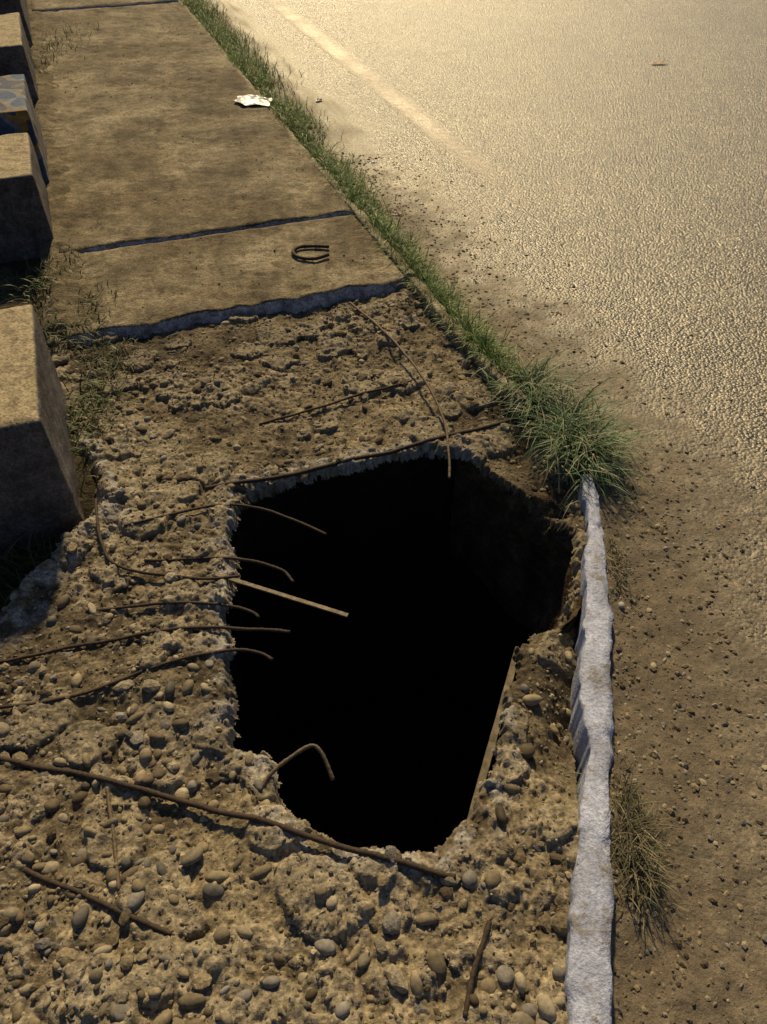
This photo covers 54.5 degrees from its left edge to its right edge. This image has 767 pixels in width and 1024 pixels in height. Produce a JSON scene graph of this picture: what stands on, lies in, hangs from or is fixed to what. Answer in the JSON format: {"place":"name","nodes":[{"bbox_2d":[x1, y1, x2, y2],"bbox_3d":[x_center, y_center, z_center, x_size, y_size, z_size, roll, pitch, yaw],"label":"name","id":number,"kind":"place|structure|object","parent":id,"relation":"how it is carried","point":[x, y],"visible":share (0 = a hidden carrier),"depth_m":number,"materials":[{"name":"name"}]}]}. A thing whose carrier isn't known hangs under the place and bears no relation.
{"place":"outdoors","nodes":[
{"label":"outdoors","id":0,"kind":"place"},
{"bbox_2d":[0,258,96,612],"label":"soil verge","id":1,"kind":"structure","parent":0,"point":[87,502],"depth_m":3.01,"materials":[{"name":"brown soil"}]},
{"bbox_2d":[0,258,42,318],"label":"weed clump","id":2,"kind":"object","parent":1,"relation":"on","point":[20,285],"visible":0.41,"depth_m":3.11,"materials":[{"name":"green plant"}]},
{"bbox_2d":[0,304,84,556],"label":"concrete block","id":3,"kind":"structure","parent":1,"relation":"on","point":[39,491],"depth_m":2.09,"materials":[{"name":"beige concrete"}]},
{"bbox_2d":[0,520,84,612],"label":"weed clump","id":4,"kind":"object","parent":1,"relation":"on","point":[9,565],"visible":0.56,"depth_m":2.10,"materials":[{"name":"green plant"}]},
{"bbox_2d":[0,216,98,309],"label":"weed clump","id":5,"kind":"object","parent":1,"relation":"on","point":[44,288],"visible":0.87,"depth_m":3.06,"materials":[{"name":"green plant"}]},
{"bbox_2d":[26,0,101,340],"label":"dirt drift","id":6,"kind":"object","parent":1,"relation":"on","point":[58,188],"visible":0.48,"depth_m":3.40,"materials":[{"name":"brown soil"}]},
{"bbox_2d":[35,272,120,363],"bbox_3d":[-1.183,-0.778,2.870,0.375,0.102,0.650,0,45,0],"label":"weed clump","id":7,"kind":"object","parent":6,"relation":"on","point":[53,336],"visible":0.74,"depth_m":2.80,"materials":[{"name":"green plant"}]},
{"bbox_2d":[27,17,109,75],"bbox_3d":[-2.463,-3.372,5.437,0.701,0.149,2.400,0,45,0],"label":"weed clump","id":8,"kind":"object","parent":1,"relation":"on","point":[49,46],"visible":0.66,"depth_m":5.50,"materials":[{"name":"green plant"}]},
{"bbox_2d":[60,332,173,497],"bbox_3d":[-1.000,-0.426,2.581,0.417,0.131,1.324,0,45,0],"label":"weed clump","id":9,"kind":"object","parent":1,"relation":"on","point":[72,423],"visible":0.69,"depth_m":2.54,"materials":[{"name":"green plant"}]},
{"bbox_2d":[31,0,178,11],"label":"pavement slab","id":10,"kind":"structure","parent":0,"point":[48,5],"depth_m":6.54,"materials":[{"name":"concrete"}]},
{"bbox_2d":[66,215,404,345],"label":"pavement slab","id":11,"kind":"structure","parent":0,"point":[136,274],"depth_m":3.09,"materials":[{"name":"concrete"}]},
{"bbox_2d":[52,16,364,310],"bbox_3d":[-1.409,-2.503,4.606,1.270,0.026,5.040,-14,47,-14],"label":"slab grit","id":12,"kind":"object","parent":11,"relation":"on","point":[193,142],"visible":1,"depth_m":3.94,"materials":[{"name":"stone"}]},
{"bbox_2d":[291,244,328,260],"bbox_3d":[-0.315,-1.123,3.217,0.168,0.021,0.136,0,45,0],"label":"steel hoop","id":13,"kind":"object","parent":11,"relation":"on","point":[293,250],"visible":1,"depth_m":3.20,"materials":[{"name":"black metal"}]},
{"bbox_2d":[0,285,586,1023],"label":"broken concrete pavement","id":14,"kind":"structure","parent":0,"point":[450,913],"depth_m":1.68,"materials":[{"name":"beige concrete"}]},
{"bbox_2d":[22,867,172,935],"bbox_3d":[-0.549,0.742,1.422,0.337,0.020,0.015,15,47,14],"label":"rebar","id":15,"kind":"object","parent":14,"relation":"on","point":[96,900],"visible":1,"depth_m":1.42,"materials":[{"name":"metal"}]},
{"bbox_2d":[105,786,120,890],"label":"rebar","id":16,"kind":"object","parent":14,"relation":"on","point":[114,843],"visible":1,"depth_m":1.50,"materials":[{"name":"metal"}]},
{"bbox_2d":[0,648,273,708],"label":"rebar","id":17,"kind":"object","parent":14,"relation":"on","point":[143,670],"visible":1,"depth_m":1.77,"materials":[{"name":"metal"}]},
{"bbox_2d":[0,625,289,663],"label":"rebar","id":18,"kind":"object","parent":14,"relation":"on","point":[276,630],"visible":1,"depth_m":1.86,"materials":[{"name":"metal"}]},
{"bbox_2d":[94,498,239,579],"bbox_3d":[-0.655,0.111,2.042,0.546,0.025,0.160,24,50,22],"label":"rebar","id":19,"kind":"object","parent":14,"relation":"on","point":[109,559],"visible":1,"depth_m":1.99,"materials":[{"name":"metal"}]},
{"bbox_2d":[85,601,259,618],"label":"rebar","id":20,"kind":"object","parent":14,"relation":"on","point":[181,602],"visible":1,"depth_m":1.92,"materials":[{"name":"metal"}]},
{"bbox_2d":[144,556,294,582],"bbox_3d":[-0.440,0.141,2.023,0.425,0.012,0.059,7,45,7],"label":"rebar","id":21,"kind":"object","parent":14,"relation":"on","point":[230,558],"visible":1,"depth_m":2.03,"materials":[{"name":"metal"}]},
{"bbox_2d":[124,503,326,535],"bbox_3d":[-0.447,0.013,2.142,0.582,0.021,0.104,2,45,2],"label":"rebar","id":22,"kind":"object","parent":14,"relation":"on","point":[243,505],"visible":1,"depth_m":2.15,"materials":[{"name":"metal"}]},
{"bbox_2d":[0,756,455,879],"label":"rebar","id":23,"kind":"object","parent":14,"relation":"on","point":[266,821],"visible":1,"depth_m":1.53,"materials":[{"name":"metal"}]},
{"bbox_2d":[211,572,348,616],"bbox_3d":[-0.276,0.214,1.950,0.396,0.010,0.012,16,47,15],"label":"steel strap","id":24,"kind":"object","parent":14,"relation":"on","point":[292,598],"visible":1,"depth_m":1.94,"materials":[{"name":"brown metal"}]},
{"bbox_2d":[0,293,573,1023],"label":"concrete rubble","id":25,"kind":"object","parent":14,"relation":"on","point":[390,925],"visible":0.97,"depth_m":1.64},
{"bbox_2d":[349,302,450,478],"bbox_3d":[0.074,-0.494,2.652,0.091,0.065,1.078,-13,46,-13],"label":"rebar","id":26,"kind":"object","parent":25,"relation":"on","point":[422,377],"visible":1,"depth_m":2.56,"materials":[{"name":"metal"}]},
{"bbox_2d":[0,289,579,1023],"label":"pebbles","id":27,"kind":"object","parent":14,"relation":"on","point":[526,1013],"visible":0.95,"depth_m":1.48,"materials":[{"name":"stone"}]},
{"bbox_2d":[252,744,334,806],"bbox_3d":[-0.212,0.572,1.595,0.200,0.045,0.086,-20,48,-18],"label":"rebar","id":28,"kind":"object","parent":14,"relation":"on","point":[290,757],"visible":0.94,"depth_m":1.61,"materials":[{"name":"metal"}]},
{"bbox_2d":[53,603,558,1021],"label":"river cobbles","id":29,"kind":"object","parent":14,"relation":"on","point":[504,973],"visible":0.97,"depth_m":1.43,"materials":[{"name":"stone"}]},
{"bbox_2d":[259,379,412,424],"bbox_3d":[-0.154,-0.380,2.550,0.570,0.017,0.013,-19,48,-18],"label":"rebar","id":30,"kind":"object","parent":14,"relation":"on","point":[325,405],"visible":1,"depth_m":2.54,"materials":[{"name":"metal"}]},
{"bbox_2d":[205,418,513,489],"bbox_3d":[-0.046,-0.183,2.343,1.027,0.037,0.034,-15,47,-14],"label":"rebar","id":31,"kind":"object","parent":14,"relation":"on","point":[315,468],"visible":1,"depth_m":2.33,"materials":[{"name":"metal"}]},
{"bbox_2d":[463,920,491,1018],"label":"rebar","id":32,"kind":"object","parent":14,"relation":"on","point":[477,959],"visible":1,"depth_m":1.34,"materials":[{"name":"metal"}]},
{"bbox_2d":[467,647,519,818],"bbox_3d":[0.265,0.536,1.777,0.019,0.095,0.473,14,47,14],"label":"timber formwork board","id":33,"kind":"object","parent":14,"relation":"on","point":[489,754],"visible":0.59,"depth_m":1.73,"materials":[{"name":"brown wood"}]},
{"bbox_2d":[448,457,581,634],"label":"slumped soil","id":34,"kind":"structure","parent":14,"relation":"on","point":[509,550],"depth_m":2.38,"materials":[{"name":"black soil"}]},
{"bbox_2d":[193,0,766,1023],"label":"road","id":35,"kind":"structure","parent":0,"point":[611,154],"depth_m":3.35,"materials":[{"name":"beige asphalt"}]},
{"bbox_2d":[180,0,559,414],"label":"kerb grass","id":36,"kind":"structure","parent":35,"relation":"on","point":[255,73],"depth_m":3.71,"materials":[{"name":"green plant"}]},
{"bbox_2d":[269,0,488,166],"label":"road edge line","id":37,"kind":"object","parent":35,"relation":"on","point":[338,52],"visible":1,"depth_m":5.45,"materials":[{"name":"beige paint"}]},
{"bbox_2d":[390,211,400,214],"bbox_3d":[0.061,-1.484,3.690,0.053,0.011,0.039,0,45,0],"label":"paper scrap","id":38,"kind":"object","parent":35,"relation":"on","point":[395,212],"visible":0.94,"depth_m":3.69,"materials":[{"name":"white paper"}]},
{"bbox_2d":[452,340,671,518],"bbox_3d":[0.603,-0.323,2.409,0.592,0.266,0.886,-11,46,-11],"label":"grass tuft","id":39,"kind":"object","parent":35,"relation":"on","point":[584,441],"visible":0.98,"depth_m":2.35,"materials":[{"name":"green plant"}]},
{"bbox_2d":[564,474,613,1023],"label":"painted kerb","id":40,"kind":"structure","parent":35,"relation":"on","point":[588,985],"depth_m":1.55,"materials":[{"name":"paint"}]},
{"bbox_2d":[604,533,649,605],"bbox_3d":[0.635,0.162,2.007,0.142,0.046,0.275,0,45,0],"label":"dry grass tuft","id":41,"kind":"object","parent":35,"relation":"on","point":[617,572],"visible":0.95,"depth_m":2.02,"materials":[{"name":"brown plant"}]},
{"bbox_2d":[564,721,709,938],"bbox_3d":[0.508,0.629,1.521,0.246,0.109,0.434,0,45,0],"label":"dry grass tuft","id":42,"kind":"object","parent":35,"relation":"on","point":[638,859],"visible":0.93,"depth_m":1.48,"materials":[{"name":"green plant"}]},
{"bbox_2d":[618,546,766,717],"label":"road pebbles","id":43,"kind":"object","parent":35,"relation":"on","point":[621,605],"visible":1,"depth_m":1.94,"materials":[{"name":"stone"}]},
{"bbox_2d":[427,416,580,478],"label":"ground","id":44,"kind":"structure","parent":0,"point":[541,437],"depth_m":2.65,"materials":[{"name":"soil"}]},
{"bbox_2d":[0,0,32,46],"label":"concrete block","id":45,"kind":"structure","parent":44,"relation":"on","point":[13,6],"depth_m":5.42,"materials":[{"name":"grey concrete"}]},
{"bbox_2d":[0,12,38,104],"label":"concrete block","id":46,"kind":"structure","parent":44,"relation":"on","point":[16,58],"depth_m":4.55,"materials":[{"name":"grey concrete"}]},
{"bbox_2d":[0,74,49,182],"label":"painted block","id":47,"kind":"structure","parent":44,"relation":"on","point":[17,113],"depth_m":3.60,"materials":[{"name":"blue paint"}]},
{"bbox_2d":[0,133,53,262],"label":"concrete block","id":48,"kind":"structure","parent":44,"relation":"on","point":[26,229],"depth_m":3.20,"materials":[{"name":"grey concrete"}]},
{"bbox_2d":[40,2,351,252],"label":"pavement slab","id":49,"kind":"structure","parent":44,"relation":"on","point":[211,170],"depth_m":4.17,"materials":[{"name":"concrete"}]},
{"bbox_2d":[234,94,271,105],"bbox_3d":[-0.811,-2.566,4.637,0.274,0.018,0.175,19,48,18],"label":"plastic wrapper","id":50,"kind":"object","parent":49,"relation":"on","point":[248,99],"visible":0.95,"depth_m":4.63,"materials":[{"name":"white plastic"}]},
{"bbox_2d":[178,0,321,170],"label":"concrete kerb","id":51,"kind":"structure","parent":44,"relation":"on","point":[313,161],"depth_m":4.93,"materials":[{"name":"grey concrete"}]},
{"bbox_2d":[319,170,415,287],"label":"concrete kerb","id":52,"kind":"structure","parent":44,"relation":"on","point":[358,217],"depth_m":3.39,"materials":[{"name":"grey concrete"}]},
{"bbox_2d":[226,452,580,853],"bbox_3d":[0.045,0.814,2.513,1.093,1.555,1.391,0,45,0],"label":"drain pit","id":53,"kind":"object","parent":44,"relation":"in","point":[385,695],"visible":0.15,"depth_m":3.06,"materials":[{"name":"black"}]},
{"bbox_2d":[409,277,527,421],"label":"concrete kerb","id":54,"kind":"structure","parent":44,"relation":"on","point":[437,305],"depth_m":2.74,"materials":[{"name":"grey concrete"}]},
{"bbox_2d":[326,151,766,1023],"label":"road gravel","id":55,"kind":"structure","parent":0,"point":[690,855],"depth_m":1.83,"materials":[{"name":"stone"}]}
]}

